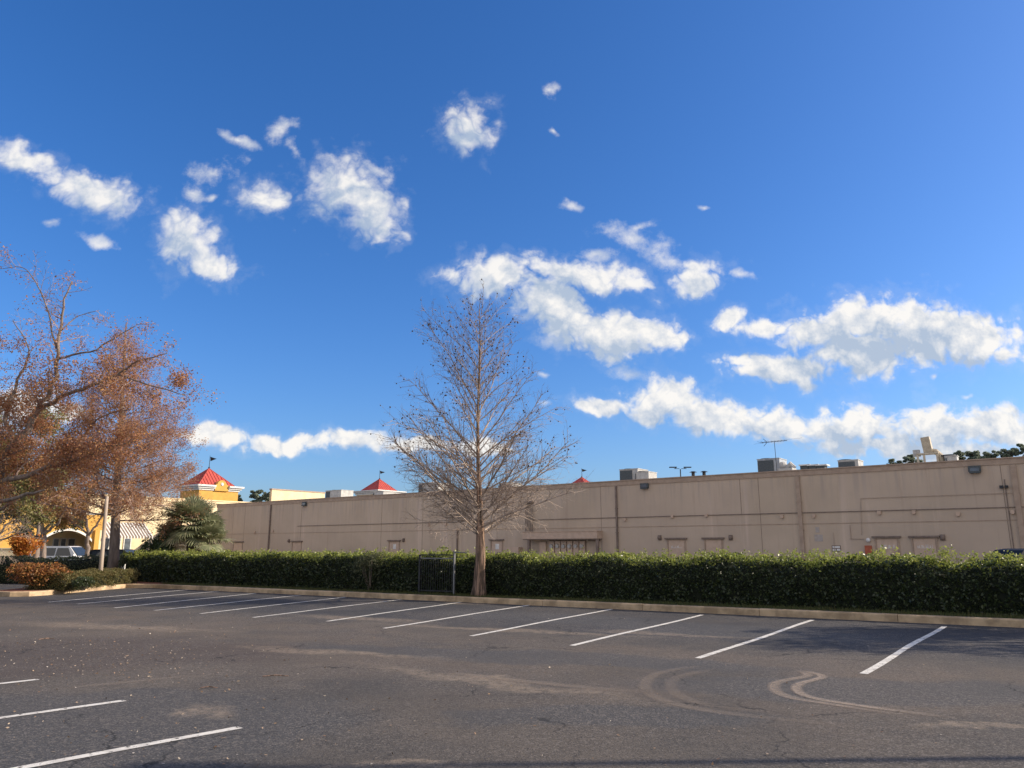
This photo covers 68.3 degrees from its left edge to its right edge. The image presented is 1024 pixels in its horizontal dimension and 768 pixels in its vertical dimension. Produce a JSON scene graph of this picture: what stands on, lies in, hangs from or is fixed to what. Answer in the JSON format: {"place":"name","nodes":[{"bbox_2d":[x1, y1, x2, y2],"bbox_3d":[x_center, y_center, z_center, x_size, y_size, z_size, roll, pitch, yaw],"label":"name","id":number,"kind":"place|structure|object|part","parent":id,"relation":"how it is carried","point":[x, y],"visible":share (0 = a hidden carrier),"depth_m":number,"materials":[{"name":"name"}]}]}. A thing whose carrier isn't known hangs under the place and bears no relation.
{"place":"outdoors","nodes":[
{"label":"outdoors","id":0,"kind":"place"},
{"bbox_2d":[0,548,13,555],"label":"wall","id":1,"kind":"structure","parent":0,"point":[7,552],"depth_m":60.48,"materials":[{"name":"beige paint"}]},
{"bbox_2d":[0,457,325,550],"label":"building","id":2,"kind":"structure","parent":0,"point":[216,488],"depth_m":78.46,"materials":[{"name":"yellow paint"}]},
{"bbox_2d":[52,538,59,545],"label":"window","id":3,"kind":"structure","parent":2,"relation":"in","point":[55,540],"depth_m":71.25,"materials":[{"name":"black glass"}]},
{"bbox_2d":[60,538,66,545],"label":"window","id":4,"kind":"structure","parent":2,"relation":"in","point":[62,540],"depth_m":71.75,"materials":[{"name":"black glass"}]},
{"bbox_2d":[67,538,75,545],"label":"window","id":5,"kind":"structure","parent":2,"relation":"in","point":[71,541],"depth_m":72.32,"materials":[{"name":"black glass"}]},
{"bbox_2d":[105,537,109,548],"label":"window","id":6,"kind":"structure","parent":2,"relation":"in","point":[107,540],"depth_m":74.71,"materials":[{"name":"white paint"}]},
{"bbox_2d":[123,538,131,548],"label":"window","id":7,"kind":"structure","parent":2,"relation":"in","point":[127,541],"depth_m":76.25,"materials":[{"name":"grey glass"}]},
{"bbox_2d":[0,583,1023,767],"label":"parking lot","id":8,"kind":"structure","parent":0,"point":[978,671],"depth_m":9.09,"materials":[{"name":"grey asphalt"}]},
{"bbox_2d":[0,679,38,683],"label":"parking line","id":9,"kind":"object","parent":8,"relation":"on","point":[17,681],"visible":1,"depth_m":9.46,"materials":[{"name":"paint"}]},
{"bbox_2d":[0,501,43,563],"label":"bare small tree","id":10,"kind":"object","parent":8,"relation":"on","point":[2,530],"visible":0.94,"depth_m":29.41,"materials":[{"name":"brown plant"}]},
{"bbox_2d":[0,403,70,534],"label":"olive tree","id":11,"kind":"object","parent":8,"relation":"on","point":[23,511],"visible":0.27,"depth_m":30.47,"materials":[{"name":"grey plant"}]},
{"bbox_2d":[0,553,121,583],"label":"hedge","id":12,"kind":"object","parent":8,"relation":"on","point":[74,563],"visible":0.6,"depth_m":35.27,"materials":[{"name":"green plant"}]},
{"bbox_2d":[0,700,121,718],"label":"parking line","id":13,"kind":"object","parent":8,"relation":"on","point":[59,709],"visible":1,"depth_m":7.83,"materials":[{"name":"paint"}]},
{"bbox_2d":[0,584,153,596],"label":"island kerb","id":14,"kind":"structure","parent":8,"relation":"on","point":[30,593],"depth_m":27.36,"materials":[{"name":"concrete"}]},
{"bbox_2d":[0,582,160,591],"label":"mulch bed","id":15,"kind":"object","parent":8,"relation":"on","point":[11,590],"visible":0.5,"depth_m":27.31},
{"bbox_2d":[3,562,75,587],"bbox_3d":[-17.027,6.959,27.381,1.924,1.030,2.230,-12,-17,43],"label":"croton bush","id":16,"kind":"object","parent":15,"relation":"on","point":[27,569],"visible":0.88,"depth_m":26.98,"materials":[{"name":"brown plant"}]},
{"bbox_2d":[21,567,140,590],"bbox_3d":[-16.732,7.642,29.777,1.844,0.746,5.822,0,-12,0],"label":"hedge","id":17,"kind":"object","parent":15,"relation":"on","point":[114,576],"visible":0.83,"depth_m":29.07,"materials":[{"name":"green plant"}]},
{"bbox_2d":[71,576,95,589],"bbox_3d":[-15.513,7.215,27.345,0.792,0.507,0.932,7,-14,-29],"label":"bush","id":18,"kind":"object","parent":15,"relation":"on","point":[82,582],"visible":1,"depth_m":27.21,"materials":[{"name":"green plant"}]},
{"bbox_2d":[99,496,108,576],"bbox_3d":[-16.528,6.341,30.550,0.250,3.574,0.170,0,-12,0],"label":"leaning post","id":19,"kind":"object","parent":15,"relation":"on","point":[101,558],"visible":0.89,"depth_m":30.54,"materials":[{"name":"concrete"}]},
{"bbox_2d":[26,317,211,568],"bbox_3d":[-18.325,2.888,36.339,8.388,12.849,10.605,11,-16,-40],"label":"rusty cypress","id":20,"kind":"object","parent":15,"relation":"on","point":[119,497],"visible":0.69,"depth_m":35.72,"materials":[{"name":"brown plant"}]},
{"bbox_2d":[138,533,174,551],"bbox_3d":[-16.753,8.024,35.557,1.873,2.161,1.752,0,-12,0],"label":"bush","id":21,"kind":"object","parent":15,"relation":"on","point":[155,544],"visible":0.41,"depth_m":35.49,"materials":[{"name":"green plant"}]},
{"bbox_2d":[153,494,234,553],"bbox_3d":[-15.291,7.294,36.105,4.268,4.113,3.465,0,-12,0],"label":"fan palm","id":22,"kind":"object","parent":15,"relation":"on","point":[206,532],"visible":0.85,"depth_m":35.67,"materials":[{"name":"green plant"}]},
{"bbox_2d":[0,242,226,510],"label":"sycamore tree","id":23,"kind":"object","parent":8,"relation":"on","point":[10,461],"visible":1,"depth_m":24.85,"materials":[{"name":"brown plant"}]},
{"bbox_2d":[53,590,179,601],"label":"parking line","id":24,"kind":"object","parent":8,"relation":"on","point":[111,596],"visible":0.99,"depth_m":25.78,"materials":[{"name":"paint"}]},
{"bbox_2d":[13,726,240,767],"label":"parking line","id":25,"kind":"object","parent":8,"relation":"on","point":[117,749],"visible":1,"depth_m":6.31,"materials":[{"name":"paint"}]},
{"bbox_2d":[81,591,215,603],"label":"parking line","id":26,"kind":"object","parent":8,"relation":"on","point":[148,597],"visible":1,"depth_m":25.27,"materials":[{"name":"paint"}]},
{"bbox_2d":[116,593,253,607],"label":"parking line","id":27,"kind":"object","parent":8,"relation":"on","point":[182,600],"visible":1,"depth_m":23.85,"materials":[{"name":"paint"}]},
{"bbox_2d":[161,595,297,609],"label":"parking line","id":28,"kind":"object","parent":8,"relation":"on","point":[228,602],"visible":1,"depth_m":22.57,"materials":[{"name":"paint"}]},
{"bbox_2d":[199,597,342,613],"bbox_3d":[-6.772,6.512,22.346,0.139,0.001,6.923,-4,-13,19],"label":"parking line","id":29,"kind":"object","parent":8,"relation":"on","point":[268,605],"visible":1,"depth_m":21.62,"materials":[{"name":"paint"}]},
{"bbox_2d":[258,599,401,616],"bbox_3d":[-4.847,6.297,21.351,0.143,0.001,7.175,-5,-13,22],"label":"parking line","id":30,"kind":"object","parent":8,"relation":"on","point":[325,608],"visible":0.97,"depth_m":20.73,"materials":[{"name":"paint"}]},
{"bbox_2d":[330,602,459,620],"bbox_3d":[-2.837,6.071,20.305,0.140,0.001,6.981,-5,-13,23],"label":"parking line","id":31,"kind":"object","parent":8,"relation":"on","point":[392,611],"visible":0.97,"depth_m":19.77,"materials":[{"name":"paint"}]},
{"bbox_2d":[386,605,527,627],"bbox_3d":[-1.047,5.769,18.909,0.143,0.001,7.341,-6,-14,25],"label":"parking line","id":32,"kind":"object","parent":8,"relation":"on","point":[455,616],"visible":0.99,"depth_m":18.08,"materials":[{"name":"paint"}]},
{"bbox_2d":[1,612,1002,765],"bbox_3d":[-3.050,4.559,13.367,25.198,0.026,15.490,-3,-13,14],"label":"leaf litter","id":33,"kind":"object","parent":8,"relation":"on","point":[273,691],"visible":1,"depth_m":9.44,"materials":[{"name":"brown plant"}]},
{"bbox_2d":[470,609,611,635],"bbox_3d":[0.954,5.450,17.434,0.142,0.001,7.243,-7,-14,28],"label":"parking line","id":34,"kind":"object","parent":8,"relation":"on","point":[538,622],"visible":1,"depth_m":16.66,"materials":[{"name":"paint"}]},
{"bbox_2d":[154,584,1023,627],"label":"kerb","id":35,"kind":"structure","parent":8,"relation":"on","point":[954,620],"depth_m":19.93,"materials":[{"name":"concrete"}]},
{"bbox_2d":[171,583,1022,618],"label":"planting strip","id":36,"kind":"object","parent":8,"relation":"on","point":[676,603],"visible":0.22,"depth_m":19.88,"materials":[{"name":"soil"}]},
{"bbox_2d":[117,545,458,592],"bbox_3d":[-9.867,7.311,30.374,18.297,1.640,1.775,-7,-14,31],"label":"hedge","id":37,"kind":"object","parent":36,"relation":"on","point":[318,569],"visible":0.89,"depth_m":29.00,"materials":[{"name":"green plant"}]},
{"bbox_2d":[349,550,390,590],"bbox_3d":[-4.965,6.589,26.719,1.494,1.424,1.523,0,-12,0],"label":"bush","id":38,"kind":"object","parent":36,"relation":"on","point":[365,564],"visible":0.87,"depth_m":26.56,"materials":[{"name":"green plant"}]},
{"bbox_2d":[418,551,466,594],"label":"iron gate","id":39,"kind":"structure","parent":36,"relation":"on","point":[420,580],"depth_m":24.85,"materials":[{"name":"metal"}]},
{"bbox_2d":[368,278,593,596],"bbox_3d":[-1.185,1.570,24.480,7.470,10.344,7.315,0,-12,0],"label":"bald cypress","id":40,"kind":"object","parent":36,"relation":"on","point":[479,582],"visible":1,"depth_m":24.44,"materials":[{"name":"brown plant"}]},
{"bbox_2d":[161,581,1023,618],"bbox_3d":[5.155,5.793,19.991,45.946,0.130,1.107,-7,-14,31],"label":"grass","id":41,"kind":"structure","parent":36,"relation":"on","point":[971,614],"depth_m":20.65,"materials":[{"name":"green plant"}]},
{"bbox_2d":[436,544,1023,615],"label":"hedge","id":42,"kind":"object","parent":36,"relation":"on","point":[905,582],"visible":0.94,"depth_m":19.81,"materials":[{"name":"green plant"}]},
{"bbox_2d":[572,615,701,645],"bbox_3d":[2.881,5.112,15.865,0.136,0.001,7.057,-8,-14,31],"label":"parking line","id":43,"kind":"object","parent":8,"relation":"on","point":[630,631],"visible":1,"depth_m":14.90,"materials":[{"name":"paint"}]},
{"bbox_2d":[696,620,812,657],"bbox_3d":[4.895,4.808,14.462,0.144,0.001,7.418,-8,-15,33],"label":"parking line","id":44,"kind":"object","parent":8,"relation":"on","point":[739,644],"visible":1,"depth_m":13.62,"materials":[{"name":"paint"}]},
{"bbox_2d":[770,673,845,706],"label":"tyre track","id":45,"kind":"structure","parent":8,"relation":"on","point":[771,685],"depth_m":8.94,"materials":[{"name":"grey asphalt"}]},
{"bbox_2d":[792,673,892,710],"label":"tyre track","id":46,"kind":"structure","parent":8,"relation":"on","point":[795,689],"depth_m":8.74,"materials":[{"name":"grey asphalt"}]},
{"bbox_2d":[860,626,946,673],"bbox_3d":[6.930,4.506,13.063,0.145,0.001,7.624,-9,-15,35],"label":"parking line","id":47,"kind":"object","parent":8,"relation":"on","point":[885,660],"visible":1,"depth_m":11.96,"materials":[{"name":"paint"}]},
{"bbox_2d":[0,0,1023,501],"label":"sky","id":48,"kind":"structure","parent":0,"point":[718,230],"materials":[{"name":"blue"}]},
{"label":"ground","id":49,"kind":"structure","parent":0,"visible":0},
{"bbox_2d":[6,530,47,556],"bbox_3d":[-26.423,9.201,40.859,2.139,2.571,1.622,0,-12,0],"label":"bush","id":50,"kind":"object","parent":49,"relation":"on","point":[22,546],"visible":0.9,"depth_m":40.67,"materials":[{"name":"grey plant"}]},
{"bbox_2d":[0,458,93,557],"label":"evergreen tree","id":51,"kind":"object","parent":49,"relation":"on","point":[43,552],"visible":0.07,"depth_m":51.01,"materials":[{"name":"green plant"}]},
{"bbox_2d":[30,546,84,560],"bbox_3d":[-33.409,13.028,56.523,4.950,1.750,2.300,-1,-12,3],"label":"parked van","id":52,"kind":"object","parent":49,"relation":"on","point":[60,551],"visible":0.14,"depth_m":55.87,"materials":[{"name":"white paint"}]},
{"bbox_3d":[-34.201,12.414,55.860,0.853,0.570,0.158,-1,-12,3],"label":"window","id":53,"kind":"part","parent":52,"relation":"part of","materials":[{"name":"grey glass"}]},
{"bbox_3d":[-33.094,12.402,55.803,1.203,0.570,0.158,-1,-12,3],"label":"window","id":54,"kind":"part","parent":52,"relation":"part of","materials":[{"name":"grey glass"}]},
{"bbox_2d":[249,489,263,501],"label":"tree","id":55,"kind":"object","parent":49,"relation":"on","point":[255,495],"visible":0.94,"depth_m":138.38,"materials":[{"name":"green plant"}]},
{"bbox_2d":[262,492,269,500],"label":"tree","id":56,"kind":"object","parent":49,"relation":"on","point":[265,496],"visible":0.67,"depth_m":138.23,"materials":[{"name":"green plant"}]},
{"bbox_2d":[214,456,1023,565],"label":"store building","id":57,"kind":"structure","parent":49,"relation":"on","point":[967,506],"depth_m":47.15,"materials":[{"name":"beige paint"}]},
{"bbox_2d":[232,541,243,552],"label":"door","id":58,"kind":"structure","parent":57,"relation":"in","point":[238,545],"depth_m":76.67,"materials":[{"name":"paint"}]},
{"bbox_2d":[290,541,302,551],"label":"door","id":59,"kind":"structure","parent":57,"relation":"in","point":[296,545],"depth_m":71.02,"materials":[{"name":"paint"}]},
{"bbox_2d":[325,490,353,497],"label":"rooftop unit","id":60,"kind":"object","parent":57,"relation":"on","point":[337,493],"visible":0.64,"depth_m":76.71,"materials":[{"name":"metal"}]},
{"bbox_2d":[373,491,394,494],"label":"rooftop unit","id":61,"kind":"object","parent":57,"relation":"on","point":[380,492],"visible":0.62,"depth_m":71.38,"materials":[{"name":"metal"}]},
{"bbox_2d":[387,540,400,557],"bbox_3d":[-9.918,14.182,63.165,1.540,2.220,0.140,-9,-15,36],"label":"door","id":62,"kind":"structure","parent":57,"relation":"in","point":[394,544],"depth_m":63.30,"materials":[{"name":"paint"}]},
{"bbox_2d":[418,482,446,491],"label":"rooftop unit","id":63,"kind":"object","parent":57,"relation":"on","point":[429,487],"visible":0.18,"depth_m":69.03,"materials":[{"name":"metal"}]},
{"bbox_2d":[488,539,503,554],"bbox_3d":[-1.180,12.777,56.663,1.411,2.220,0.140,-9,-15,36],"label":"door","id":64,"kind":"structure","parent":57,"relation":"in","point":[497,546],"depth_m":56.83,"materials":[{"name":"paint"}]},
{"bbox_2d":[619,468,647,479],"bbox_3d":[9.073,7.232,56.136,1.600,1.876,1.700,-9,-15,36],"label":"rooftop unit","id":65,"kind":"object","parent":57,"relation":"on","point":[627,474],"visible":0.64,"depth_m":55.63,"materials":[{"name":"metal"}]},
{"bbox_2d":[634,471,656,478],"bbox_3d":[9.779,7.166,55.151,1.246,1.590,1.400,-9,-15,36],"label":"rooftop unit","id":66,"kind":"object","parent":57,"relation":"on","point":[644,474],"visible":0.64,"depth_m":54.76,"materials":[{"name":"metal"}]},
{"bbox_2d":[664,538,686,560],"bbox_3d":[10.456,10.906,48.003,1.524,2.220,0.140,-9,-15,36],"label":"door","id":67,"kind":"structure","parent":57,"relation":"in","point":[677,547],"depth_m":48.13,"materials":[{"name":"paint"}]},
{"bbox_2d":[701,537,724,560],"bbox_3d":[12.437,10.587,46.529,1.447,2.220,0.140,-9,-15,36],"label":"door","id":68,"kind":"structure","parent":57,"relation":"in","point":[712,543],"depth_m":46.70,"materials":[{"name":"paint"}]},
{"bbox_2d":[757,458,786,471],"bbox_3d":[17.264,5.878,49.985,1.550,1.926,1.600,-9,-15,36],"label":"rooftop unit","id":69,"kind":"object","parent":57,"relation":"on","point":[766,464],"visible":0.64,"depth_m":49.51,"materials":[{"name":"metal"}]},
{"bbox_2d":[758,438,796,468],"bbox_3d":[17.013,4.917,48.138,3.100,3.025,1.102,-9,-15,36],"label":"aerial","id":70,"kind":"object","parent":57,"relation":"on","point":[774,446],"visible":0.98,"depth_m":48.41,"materials":[{"name":"metal"}]},
{"bbox_2d":[777,462,796,470],"bbox_3d":[17.849,5.823,48.963,1.212,1.601,0.900,-9,-15,36],"label":"exhaust fan","id":71,"kind":"object","parent":57,"relation":"on","point":[788,466],"visible":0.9,"depth_m":48.83},
{"bbox_2d":[799,464,809,468],"bbox_3d":[19.571,6.120,50.129,0.720,1.513,0.800,-9,-15,36],"label":"roof hatch","id":72,"kind":"object","parent":57,"relation":"on","point":[803,466],"visible":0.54,"depth_m":50.01,"materials":[{"name":"white paint"}]},
{"bbox_2d":[807,464,817,468],"bbox_3d":[19.997,6.068,49.808,0.720,1.478,0.800,-9,-15,36],"label":"roof hatch","id":73,"kind":"object","parent":57,"relation":"on","point":[811,466],"visible":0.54,"depth_m":49.68,"materials":[{"name":"white paint"}]},
{"bbox_2d":[815,464,829,467],"bbox_3d":[20.417,6.017,49.492,0.720,1.445,0.800,-9,-15,36],"label":"roof hatch","id":74,"kind":"object","parent":57,"relation":"on","point":[822,465],"visible":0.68,"depth_m":49.37,"materials":[{"name":"white paint"}]},
{"bbox_2d":[837,459,863,466],"bbox_3d":[21.518,5.590,47.891,1.320,1.604,1.400,-9,-15,36],"label":"rooftop unit","id":75,"kind":"object","parent":57,"relation":"on","point":[848,462],"visible":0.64,"depth_m":47.50,"materials":[{"name":"metal"}]},
{"bbox_2d":[871,536,900,555],"bbox_3d":[20.273,9.327,40.697,1.451,2.220,0.140,-9,-15,36],"label":"door","id":76,"kind":"structure","parent":57,"relation":"in","point":[888,542],"depth_m":40.82,"materials":[{"name":"paint"}]},
{"bbox_2d":[908,536,939,558],"bbox_3d":[21.716,9.095,39.624,1.479,2.220,0.140,-9,-15,36],"label":"door","id":77,"kind":"structure","parent":57,"relation":"in","point":[921,543],"depth_m":39.81,"materials":[{"name":"paint"}]},
{"bbox_2d":[913,436,944,461],"bbox_3d":[24.489,4.359,44.267,1.621,2.527,0.750,-9,-15,36],"label":"exhaust duct","id":78,"kind":"object","parent":57,"relation":"on","point":[927,447],"visible":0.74,"depth_m":44.21,"materials":[{"name":"beige metal"}]},
{"bbox_2d":[941,454,958,460],"bbox_3d":[25.274,4.760,43.472,0.870,1.361,0.800,-9,-15,36],"label":"rooftop unit","id":79,"kind":"object","parent":57,"relation":"on","point":[949,457],"visible":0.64,"depth_m":43.29,"materials":[{"name":"metal"}]},
{"bbox_2d":[669,467,690,476],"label":"parking lamp","id":80,"kind":"object","parent":49,"relation":"on","point":[680,469],"visible":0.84,"depth_m":114.66,"materials":[{"name":"metal"}]},
{"bbox_2d":[887,458,901,463],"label":"pine tree","id":81,"kind":"object","parent":49,"relation":"on","point":[891,461],"visible":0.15,"depth_m":134.82,"materials":[{"name":"green plant"}]},
{"bbox_2d":[902,454,923,462],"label":"pine tree","id":82,"kind":"object","parent":49,"relation":"on","point":[910,458],"visible":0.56,"depth_m":134.94,"materials":[{"name":"green plant"}]},
{"bbox_2d":[953,450,965,459],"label":"pine tree","id":83,"kind":"object","parent":49,"relation":"on","point":[959,453],"visible":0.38,"depth_m":134.57,"materials":[{"name":"green plant"}]},
{"bbox_2d":[965,450,985,459],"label":"pine tree","id":84,"kind":"object","parent":49,"relation":"on","point":[973,455],"visible":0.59,"depth_m":135.04,"materials":[{"name":"green plant"}]},
{"bbox_2d":[982,450,1002,457],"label":"pine tree","id":85,"kind":"object","parent":49,"relation":"on","point":[995,454],"visible":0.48,"depth_m":134.96,"materials":[{"name":"green plant"}]},
{"bbox_2d":[1000,448,1018,456],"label":"pine tree","id":86,"kind":"object","parent":49,"relation":"on","point":[1011,452],"visible":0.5,"depth_m":135.02,"materials":[{"name":"green plant"}]},
{"bbox_2d":[1016,443,1023,455],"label":"pine tree","id":87,"kind":"object","parent":49,"relation":"on","point":[1021,446],"visible":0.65,"depth_m":135.31,"materials":[{"name":"green plant"}]},
{"label":"service lane","id":88,"kind":"structure","parent":0,"visible":0},
{"bbox_2d":[2,484,71,559],"bbox_3d":[-27.253,8.171,43.499,4.916,5.812,2.853,0,-12,0],"label":"brown tree","id":89,"kind":"object","parent":88,"relation":"on","point":[36,554],"visible":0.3,"depth_m":43.09,"materials":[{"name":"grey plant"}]},
{"bbox_2d":[50,485,110,558],"bbox_3d":[-25.557,8.678,45.045,4.318,5.377,1.594,0,-12,0],"label":"brown tree","id":90,"kind":"object","parent":88,"relation":"on","point":[88,533],"visible":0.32,"depth_m":45.06,"materials":[{"name":"grey plant"}]},
{"bbox_2d":[89,549,134,566],"bbox_3d":[-27.630,12.507,53.567,4.450,1.520,2.300,-1,-12,6],"label":"parked van","id":91,"kind":"object","parent":88,"relation":"on","point":[96,552],"visible":0.03,"depth_m":53.08,"materials":[{"name":"black paint"}]},
{"bbox_3d":[-29.224,11.981,53.008,0.687,0.469,0.150,-1,-12,6],"label":"window","id":92,"kind":"part","parent":91,"relation":"part of","materials":[{"name":"black glass"}]},
{"bbox_2d":[967,548,1023,567],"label":"parked car","id":93,"kind":"object","parent":88,"relation":"on","point":[1014,550],"visible":0.09,"depth_m":28.09,"materials":[{"name":"black paint"}]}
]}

